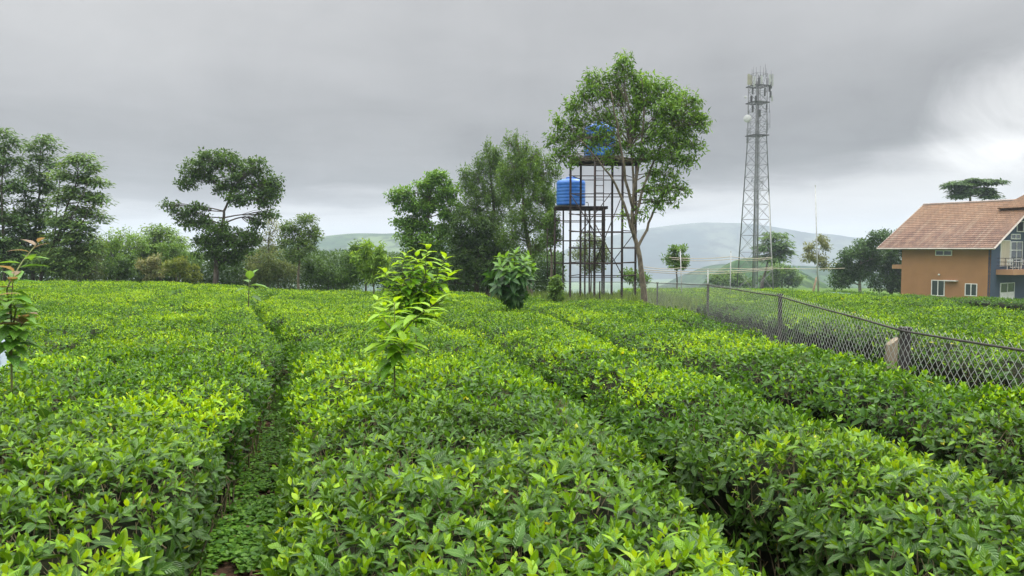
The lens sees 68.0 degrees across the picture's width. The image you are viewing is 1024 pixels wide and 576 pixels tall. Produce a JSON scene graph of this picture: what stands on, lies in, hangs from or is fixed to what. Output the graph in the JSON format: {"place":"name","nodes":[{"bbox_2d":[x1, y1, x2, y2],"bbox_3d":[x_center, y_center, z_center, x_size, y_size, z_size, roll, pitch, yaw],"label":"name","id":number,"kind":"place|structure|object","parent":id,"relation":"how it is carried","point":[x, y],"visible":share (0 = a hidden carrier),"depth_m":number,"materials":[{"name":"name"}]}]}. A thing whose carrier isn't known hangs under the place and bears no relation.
{"place":"outdoors","nodes":[
{"label":"outdoors","id":0,"kind":"place"},
{"bbox_2d":[74,283,499,300],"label":"grass","id":1,"kind":"structure","parent":0,"point":[493,296],"depth_m":48.15,"materials":[{"name":"green plant"}]},
{"bbox_2d":[203,233,564,291],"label":"hill","id":2,"kind":"structure","parent":0,"point":[333,242],"depth_m":1140.79,"materials":[{"name":"grey"}]},
{"bbox_2d":[1,271,899,575],"bbox_3d":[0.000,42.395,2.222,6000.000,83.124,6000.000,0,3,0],"label":"ground","id":3,"kind":"structure","parent":0,"point":[227,567],"depth_m":8.76,"materials":[{"name":"brown soil"}]},
{"bbox_2d":[0,340,9,380],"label":"plastic sack","id":4,"kind":"object","parent":3,"relation":"on","point":[3,359],"visible":0.09,"depth_m":7.20,"materials":[{"name":"white plastic"}]},
{"bbox_2d":[0,127,41,280],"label":"feathery tree","id":5,"kind":"object","parent":3,"relation":"on","point":[15,221],"visible":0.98,"depth_m":49.58,"materials":[{"name":"green plant"}]},
{"bbox_2d":[0,237,49,393],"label":"red tipped sapling","id":6,"kind":"object","parent":3,"relation":"on","point":[11,325],"visible":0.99,"depth_m":5.21,"materials":[{"name":"green plant"}]},
{"bbox_2d":[0,133,72,280],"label":"feathery tree","id":7,"kind":"object","parent":3,"relation":"on","point":[35,204],"visible":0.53,"depth_m":51.37,"materials":[{"name":"green plant"}]},
{"bbox_2d":[0,280,80,294],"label":"tea hedge","id":8,"kind":"object","parent":3,"relation":"on","point":[47,285],"visible":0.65,"depth_m":34.15,"materials":[{"name":"green plant"}]},
{"bbox_2d":[0,279,139,321],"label":"tea hedge","id":9,"kind":"object","parent":3,"relation":"on","point":[62,295],"visible":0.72,"depth_m":25.89,"materials":[{"name":"green plant"}]},
{"bbox_2d":[23,150,118,280],"bbox_3d":[-28.523,-4.145,48.895,6.058,9.426,3.420,0,3,0],"label":"feathery tree","id":10,"kind":"object","parent":3,"relation":"on","point":[80,263],"visible":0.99,"depth_m":48.53,"materials":[{"name":"green plant"}]},
{"bbox_2d":[58,231,112,282],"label":"bushy tree","id":11,"kind":"object","parent":3,"relation":"on","point":[95,270],"visible":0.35,"depth_m":49.94,"materials":[{"name":"green plant"}]},
{"bbox_2d":[0,279,194,362],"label":"tea hedge","id":12,"kind":"object","parent":3,"relation":"on","point":[71,323],"visible":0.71,"depth_m":15.95,"materials":[{"name":"green plant"}]},
{"bbox_2d":[98,252,138,280],"bbox_3d":[-25.236,-0.902,48.729,2.617,2.854,1.943,0,3,0],"label":"dark shrub","id":13,"kind":"object","parent":3,"relation":"on","point":[123,269],"visible":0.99,"depth_m":48.41,"materials":[{"name":"green plant"}]},
{"bbox_2d":[86,226,154,280],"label":"bushy tree","id":14,"kind":"object","parent":3,"relation":"on","point":[119,240],"visible":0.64,"depth_m":53.54,"materials":[{"name":"green plant"}]},
{"bbox_2d":[0,282,290,575],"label":"tea hedge","id":15,"kind":"object","parent":3,"relation":"on","point":[126,446],"visible":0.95,"depth_m":4.17,"materials":[{"name":"green plant"}]},
{"bbox_2d":[135,252,168,280],"bbox_3d":[-22.785,-0.868,48.213,2.139,2.837,1.878,0,3,0],"label":"flowering shrub","id":16,"kind":"object","parent":3,"relation":"on","point":[153,262],"visible":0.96,"depth_m":47.88,"materials":[{"name":"green plant"}]},
{"bbox_2d":[122,223,191,281],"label":"feathery tree","id":17,"kind":"object","parent":3,"relation":"on","point":[161,233],"visible":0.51,"depth_m":55.61,"materials":[{"name":"green plant"}]},
{"bbox_2d":[154,238,202,281],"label":"bushy tree","id":18,"kind":"object","parent":3,"relation":"on","point":[174,249],"visible":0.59,"depth_m":50.62,"materials":[{"name":"green plant"}]},
{"bbox_2d":[158,255,203,284],"bbox_3d":[-20.671,-0.749,47.671,2.514,2.704,1.850,0,3,0],"label":"yellowish shrub","id":19,"kind":"object","parent":3,"relation":"on","point":[182,274],"visible":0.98,"depth_m":47.44,"materials":[{"name":"green plant"}]},
{"bbox_2d":[156,146,285,283],"bbox_3d":[-17.873,-3.947,46.828,7.937,9.469,3.272,0,3,0],"label":"forked tree","id":20,"kind":"object","parent":3,"relation":"on","point":[213,244],"visible":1,"depth_m":46.58,"materials":[{"name":"green plant"}]},
{"bbox_2d":[189,364,299,575],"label":"ground cover","id":21,"kind":"object","parent":3,"relation":"on","point":[246,554],"visible":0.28,"depth_m":5.35,"materials":[{"name":"green plant"}]},
{"bbox_2d":[206,418,284,575],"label":"leaf litter","id":22,"kind":"object","parent":3,"relation":"on","point":[251,572],"visible":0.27,"depth_m":5.59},
{"bbox_2d":[237,269,268,308],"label":"sapling","id":23,"kind":"object","parent":3,"relation":"on","point":[249,275],"visible":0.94,"depth_m":20.01,"materials":[{"name":"green plant"}]},
{"bbox_2d":[242,217,286,288],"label":"slender tree","id":24,"kind":"object","parent":3,"relation":"on","point":[268,240],"visible":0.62,"depth_m":49.82,"materials":[{"name":"green plant"}]},
{"bbox_2d":[239,250,303,287],"bbox_3d":[-15.191,-0.789,48.038,4.358,3.392,2.245,-1,3,-14],"label":"bush","id":25,"kind":"object","parent":3,"relation":"on","point":[264,275],"visible":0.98,"depth_m":47.75,"materials":[{"name":"green plant"}]},
{"bbox_2d":[0,242,567,294],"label":"undergrowth","id":26,"kind":"object","parent":3,"relation":"on","point":[228,274],"visible":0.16,"depth_m":56.99,"materials":[{"name":"green plant"}]},
{"bbox_2d":[275,212,324,288],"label":"tree","id":27,"kind":"object","parent":3,"relation":"on","point":[307,233],"visible":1,"depth_m":46.15,"materials":[{"name":"green plant"}]},
{"bbox_2d":[295,254,360,290],"bbox_3d":[-11.485,-0.554,47.507,4.009,3.185,2.181,-1,3,-14],"label":"bush","id":28,"kind":"object","parent":3,"relation":"on","point":[327,277],"visible":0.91,"depth_m":47.27,"materials":[{"name":"green plant"}]},
{"bbox_2d":[333,239,399,290],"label":"bushy tree","id":29,"kind":"object","parent":3,"relation":"on","point":[351,270],"visible":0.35,"depth_m":46.70,"materials":[{"name":"green plant"}]},
{"bbox_2d":[347,238,392,293],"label":"young tree","id":30,"kind":"object","parent":3,"relation":"on","point":[369,257],"visible":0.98,"depth_m":35.86,"materials":[{"name":"green plant"}]},
{"bbox_2d":[360,293,449,399],"bbox_3d":[-0.820,0.819,5.381,0.879,1.609,0.516,3,4,42],"label":"sapling","id":31,"kind":"object","parent":3,"relation":"on","point":[394,357],"visible":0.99,"depth_m":5.36,"materials":[{"name":"green plant"}]},
{"bbox_2d":[373,243,459,354],"bbox_3d":[-1.040,0.573,7.842,0.946,2.056,1.126,1,3,21],"label":"leafy shrub","id":32,"kind":"object","parent":3,"relation":"on","point":[407,292],"visible":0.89,"depth_m":7.96,"materials":[{"name":"green plant"}]},
{"bbox_2d":[382,167,465,291],"bbox_3d":[-5.083,-3.058,44.969,5.126,8.346,3.059,0,3,0],"label":"round leaf tree","id":33,"kind":"object","parent":3,"relation":"on","point":[423,210],"visible":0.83,"depth_m":44.53,"materials":[{"name":"green plant"}]},
{"bbox_2d":[437,205,521,291],"bbox_3d":[-1.896,-1.784,43.357,5.128,5.916,3.035,0,3,0],"label":"dense tree","id":34,"kind":"object","parent":3,"relation":"on","point":[470,242],"visible":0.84,"depth_m":42.94,"materials":[{"name":"green plant"}]},
{"bbox_2d":[456,134,511,296],"bbox_3d":[-1.445,-3.910,44.396,3.769,10.179,2.324,-1,3,-23],"label":"wispy tree","id":35,"kind":"object","parent":3,"relation":"on","point":[475,181],"visible":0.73,"depth_m":43.99,"materials":[{"name":"green plant"}]},
{"bbox_2d":[250,287,765,575],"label":"tea hedge","id":36,"kind":"object","parent":3,"relation":"on","point":[473,457],"visible":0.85,"depth_m":3.24,"materials":[{"name":"green plant"}]},
{"bbox_2d":[481,247,538,311],"bbox_3d":[-0.021,0.203,19.038,1.370,2.495,1.592,-1,3,-18],"label":"broadleaf shrub","id":37,"kind":"object","parent":3,"relation":"on","point":[509,282],"visible":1,"depth_m":18.66,"materials":[{"name":"green plant"}]},
{"bbox_2d":[492,128,563,293],"bbox_3d":[0.925,-3.837,42.191,4.069,10.231,2.401,0,3,0],"label":"wispy tree","id":38,"kind":"object","parent":3,"relation":"on","point":[542,194],"visible":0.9,"depth_m":42.04,"materials":[{"name":"green plant"}]},
{"bbox_2d":[538,207,563,291],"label":"slender tree","id":39,"kind":"object","parent":3,"relation":"on","point":[549,225],"visible":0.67,"depth_m":39.66,"materials":[{"name":"green plant"}]},
{"bbox_2d":[545,274,565,302],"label":"vine clump","id":40,"kind":"object","parent":3,"relation":"on","point":[555,286],"visible":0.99,"depth_m":28.14,"materials":[{"name":"green plant"}]},
{"bbox_2d":[547,206,607,295],"bbox_3d":[3.339,-1.460,39.429,3.165,5.464,2.148,0,3,0],"label":"tank stand","id":41,"kind":"object","parent":3,"relation":"on","point":[574,208],"visible":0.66,"depth_m":38.53,"materials":[{"name":"metal"}]},
{"bbox_2d":[556,177,588,211],"bbox_3d":[3.043,-4.624,39.212,1.488,2.228,1.488,-2,4,-39],"label":"water tank","id":42,"kind":"object","parent":41,"relation":"on","point":[562,193],"visible":0.76,"depth_m":38.58,"materials":[{"name":"blue plastic"}]},
{"bbox_2d":[566,230,610,292],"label":"tree","id":43,"kind":"object","parent":3,"relation":"on","point":[598,258],"visible":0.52,"depth_m":51.76,"materials":[{"name":"green plant"}]},
{"bbox_2d":[568,158,644,297],"bbox_3d":[4.347,-2.335,35.828,3.581,7.330,2.448,0,3,0],"label":"tank stand","id":44,"kind":"object","parent":3,"relation":"on","point":[594,248],"visible":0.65,"depth_m":34.95,"materials":[{"name":"metal"}]},
{"bbox_2d":[584,122,615,157],"bbox_3d":[4.127,-6.604,35.703,1.480,2.396,1.480,-2,3,-28],"label":"water tank","id":45,"kind":"object","parent":44,"relation":"on","point":[598,143],"visible":0.13,"depth_m":35.08,"materials":[{"name":"blue plastic"}]},
{"bbox_2d":[541,48,715,306],"bbox_3d":[4.086,-3.461,26.801,6.169,9.825,1.804,0,3,0],"label":"mango tree","id":46,"kind":"object","parent":3,"relation":"on","point":[632,121],"visible":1,"depth_m":26.64,"materials":[{"name":"green plant"}]},
{"bbox_2d":[617,266,652,289],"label":"bush","id":47,"kind":"object","parent":3,"relation":"on","point":[629,279],"visible":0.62,"depth_m":43.95,"materials":[{"name":"green plant"}]},
{"bbox_2d":[564,298,786,353],"bbox_3d":[3.087,1.032,18.214,3.065,1.640,19.486,0,3,0],"label":"tea hedge","id":48,"kind":"object","parent":3,"relation":"on","point":[648,311],"visible":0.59,"depth_m":17.20,"materials":[{"name":"green plant"}]},
{"bbox_2d":[661,243,690,288],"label":"tree","id":49,"kind":"object","parent":3,"relation":"on","point":[675,249],"visible":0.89,"depth_m":59.65,"materials":[{"name":"green plant"}]},
{"bbox_2d":[680,249,681,291],"bbox_3d":[10.292,-0.573,46.033,0.288,3.541,0.173,0,3,0],"label":"white pole","id":50,"kind":"object","parent":3,"relation":"on","point":[680,269],"visible":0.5,"depth_m":45.99,"materials":[{"name":"metal"}]},
{"bbox_2d":[423,291,1023,575],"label":"tea hedge","id":51,"kind":"object","parent":3,"relation":"on","point":[752,472],"visible":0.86,"depth_m":3.81,"materials":[{"name":"green plant"}]},
{"bbox_2d":[730,251,730,291],"bbox_3d":[13.241,-0.519,46.036,0.182,3.417,0.173,0,3,0],"label":"white pole","id":52,"kind":"object","parent":3,"relation":"on","point":[730,270],"visible":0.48,"depth_m":45.98,"materials":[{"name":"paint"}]},
{"bbox_2d":[669,256,771,258],"bbox_3d":[16.406,-2.120,52.376,3.401,0.271,16.940,2,4,40],"label":"rope line","id":53,"kind":"object","parent":52,"relation":"attached to","point":[718,257],"visible":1,"depth_m":46.68,"materials":[{"name":"grey fabric"}]},
{"bbox_2d":[672,258,771,260],"bbox_3d":[16.452,-1.988,52.428,3.284,0.224,16.835,2,4,39],"label":"rope line","id":54,"kind":"object","parent":52,"relation":"attached to","point":[717,260],"visible":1,"depth_m":46.65,"materials":[{"name":"grey fabric"}]},
{"bbox_2d":[705,269,756,287],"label":"bushy tree","id":55,"kind":"object","parent":3,"relation":"on","point":[720,280],"visible":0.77,"depth_m":149.30,"materials":[{"name":"green plant"}]},
{"bbox_2d":[736,64,773,288],"bbox_3d":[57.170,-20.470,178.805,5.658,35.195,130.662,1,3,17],"label":"telecom mast","id":56,"kind":"object","parent":3,"relation":"on","point":[758,84],"visible":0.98,"depth_m":118.81,"materials":[{"name":"metal"}]},
{"bbox_2d":[499,296,1023,527],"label":"tea hedge","id":57,"kind":"object","parent":3,"relation":"on","point":[953,427],"visible":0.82,"depth_m":5.89,"materials":[{"name":"green plant"}]},
{"bbox_2d":[768,194,773,288],"bbox_3d":[20.495,-3.196,59.915,0.737,8.476,0.247,0,3,0],"label":"white pole","id":58,"kind":"object","parent":3,"relation":"on","point":[770,243],"visible":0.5,"depth_m":59.87,"materials":[{"name":"metal"}]},
{"bbox_2d":[646,267,769,268],"bbox_3d":[11.682,-1.284,45.624,2.795,0.769,33.703,2,3,27],"label":"rope line","id":59,"kind":"object","parent":58,"relation":"attached to","point":[723,268],"visible":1,"depth_m":45.99,"materials":[{"name":"beige fabric"}]},
{"bbox_2d":[644,269,772,273],"bbox_3d":[14.083,-1.211,51.910,3.816,0.370,20.499,2,3,29],"label":"rope line","id":60,"kind":"object","parent":58,"relation":"attached to","point":[711,273],"visible":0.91,"depth_m":43.90,"materials":[{"name":"beige fabric"}]},
{"bbox_2d":[644,268,841,271],"bbox_3d":[21.358,-1.448,57.906,3.795,0.755,38.969,2,4,39],"label":"rope line","id":61,"kind":"object","parent":58,"relation":"attached to","point":[736,270],"visible":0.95,"depth_m":44.90,"materials":[{"name":"beige fabric"}]},
{"bbox_2d":[748,231,798,288],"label":"feathery tree","id":62,"kind":"object","parent":3,"relation":"on","point":[780,249],"visible":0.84,"depth_m":129.11,"materials":[{"name":"green plant"}]},
{"bbox_2d":[758,261,806,287],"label":"bushy tree","id":63,"kind":"object","parent":3,"relation":"on","point":[785,276],"visible":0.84,"depth_m":148.69,"materials":[{"name":"green plant"}]},
{"bbox_2d":[562,281,1023,413],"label":"chain link fence","id":64,"kind":"object","parent":3,"relation":"on","point":[905,351],"visible":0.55,"depth_m":8.53,"materials":[{"name":"metal"}]},
{"bbox_2d":[815,185,818,291],"bbox_3d":[23.293,-3.338,57.905,0.612,8.976,0.272,0,3,0],"label":"white pole","id":65,"kind":"object","parent":3,"relation":"on","point":[816,240],"visible":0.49,"depth_m":57.87,"materials":[{"name":"metal"}]},
{"bbox_2d":[798,234,836,284],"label":"sparse tree","id":66,"kind":"object","parent":3,"relation":"on","point":[824,246],"visible":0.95,"depth_m":75.74,"materials":[{"name":"green plant"}]},
{"bbox_2d":[616,288,1023,413],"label":"tea hedge","id":67,"kind":"object","parent":3,"relation":"on","point":[1005,369],"visible":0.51,"depth_m":12.09,"materials":[{"name":"green plant"}]},
{"bbox_2d":[647,287,1023,363],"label":"tea hedge","id":68,"kind":"object","parent":3,"relation":"on","point":[989,336],"visible":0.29,"depth_m":13.22,"materials":[{"name":"green plant"}]},
{"bbox_2d":[663,287,1023,347],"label":"tea hedge","id":69,"kind":"object","parent":3,"relation":"on","point":[987,327],"visible":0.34,"depth_m":15.54,"materials":[{"name":"green plant"}]},
{"bbox_2d":[683,287,1023,338],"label":"tea hedge","id":70,"kind":"object","parent":3,"relation":"on","point":[873,309],"visible":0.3,"depth_m":18.53,"materials":[{"name":"green plant"}]},
{"bbox_2d":[824,227,890,291],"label":"dense tree","id":71,"kind":"object","parent":3,"relation":"on","point":[865,265],"visible":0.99,"depth_m":83.47,"materials":[{"name":"green plant"}]},
{"bbox_2d":[701,287,1023,331],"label":"tea hedge","id":72,"kind":"object","parent":3,"relation":"on","point":[926,310],"visible":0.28,"depth_m":22.15,"materials":[{"name":"green plant"}]},
{"bbox_2d":[729,288,1023,324],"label":"tea hedge","id":73,"kind":"object","parent":3,"relation":"on","point":[862,298],"visible":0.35,"depth_m":25.38,"materials":[{"name":"green plant"}]},
{"bbox_2d":[864,228,901,293],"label":"dense tree","id":74,"kind":"object","parent":3,"relation":"on","point":[890,277],"visible":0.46,"depth_m":87.17,"materials":[{"name":"green plant"}]},
{"bbox_2d":[746,287,1022,321],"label":"tea hedge","id":75,"kind":"object","parent":3,"relation":"on","point":[906,300],"visible":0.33,"depth_m":27.53,"materials":[{"name":"green plant"}]},
{"bbox_2d":[885,337,897,388],"bbox_3d":[3.701,1.058,7.416,0.111,1.164,0.098,0,3,0],"label":"timber post","id":76,"kind":"object","parent":3,"relation":"on","point":[895,351],"visible":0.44,"depth_m":7.36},
{"bbox_2d":[767,287,1023,316],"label":"tea hedge","id":77,"kind":"object","parent":3,"relation":"on","point":[938,301],"visible":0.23,"depth_m":27.10,"materials":[{"name":"green plant"}]},
{"bbox_2d":[825,290,1023,313],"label":"tea hedge","id":78,"kind":"object","parent":3,"relation":"on","point":[1004,302],"visible":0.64,"depth_m":32.58,"materials":[{"name":"green plant"}]},
{"bbox_2d":[876,195,1023,300],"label":"orange house","id":79,"kind":"structure","parent":3,"relation":"on","point":[960,249],"depth_m":73.57,"materials":[{"name":"orange painted plaster"},{"name":"blue-grey painted plaster"},{"name":"glass"}]},
{"bbox_2d":[931,280,944,295],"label":"window","id":80,"kind":"structure","parent":79,"relation":"in","point":[937,286],"depth_m":74.13,"materials":[{"name":"white glass"}]},
{"bbox_2d":[935,250,951,255],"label":"window","id":81,"kind":"structure","parent":79,"relation":"in","point":[937,252],"depth_m":73.57,"materials":[{"name":"white glass"}]},
{"bbox_2d":[965,283,976,295],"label":"window","id":82,"kind":"structure","parent":79,"relation":"in","point":[970,289],"depth_m":71.54,"materials":[{"name":"white glass"}]},
{"bbox_2d":[1000,240,1010,265],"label":"window","id":83,"kind":"structure","parent":79,"relation":"in","point":[1005,246],"depth_m":71.19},
{"bbox_2d":[1000,282,1014,298],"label":"door","id":84,"kind":"structure","parent":79,"relation":"in","point":[1006,289],"depth_m":71.69,"materials":[{"name":"white glass"}]},
{"bbox_2d":[1011,234,1020,238],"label":"window","id":85,"kind":"structure","parent":79,"relation":"in","point":[1013,236],"depth_m":72.10,"materials":[{"name":"white glass"}]},
{"bbox_2d":[1010,241,1022,267],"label":"balcony door","id":86,"kind":"structure","parent":79,"relation":"in","point":[1016,251],"depth_m":72.33,"materials":[{"name":"white glass"}]},
{"bbox_2d":[1017,221,1023,231],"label":"window","id":87,"kind":"structure","parent":79,"relation":"in","point":[1020,227],"depth_m":72.56,"materials":[{"name":"white glass"}]},
{"bbox_2d":[939,177,1011,200],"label":"flat topped tree","id":88,"kind":"object","parent":3,"relation":"on","point":[962,189],"visible":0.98,"depth_m":98.83,"materials":[{"name":"green plant"}]},
{"bbox_2d":[0,0,1023,268],"label":"sky","id":89,"kind":"structure","parent":0,"point":[876,105],"materials":[{"name":"grey"}]},
{"bbox_2d":[528,289,726,318],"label":"grass","id":90,"kind":"structure","parent":0,"point":[583,296],"depth_m":32.15,"materials":[{"name":"green plant"}]},
{"bbox_2d":[539,222,901,281],"bbox_3d":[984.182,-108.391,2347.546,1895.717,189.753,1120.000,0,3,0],"label":"mountain","id":91,"kind":"structure","parent":0,"point":[714,241],"depth_m":2086.47,"materials":[{"name":"grey"}]},
{"bbox_2d":[698,257,831,287],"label":"hill","id":92,"kind":"structure","parent":0,"point":[809,282],"depth_m":409.05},
{"bbox_2d":[655,264,885,288],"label":"hill","id":93,"kind":"structure","parent":0,"point":[700,277],"depth_m":830.14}
]}

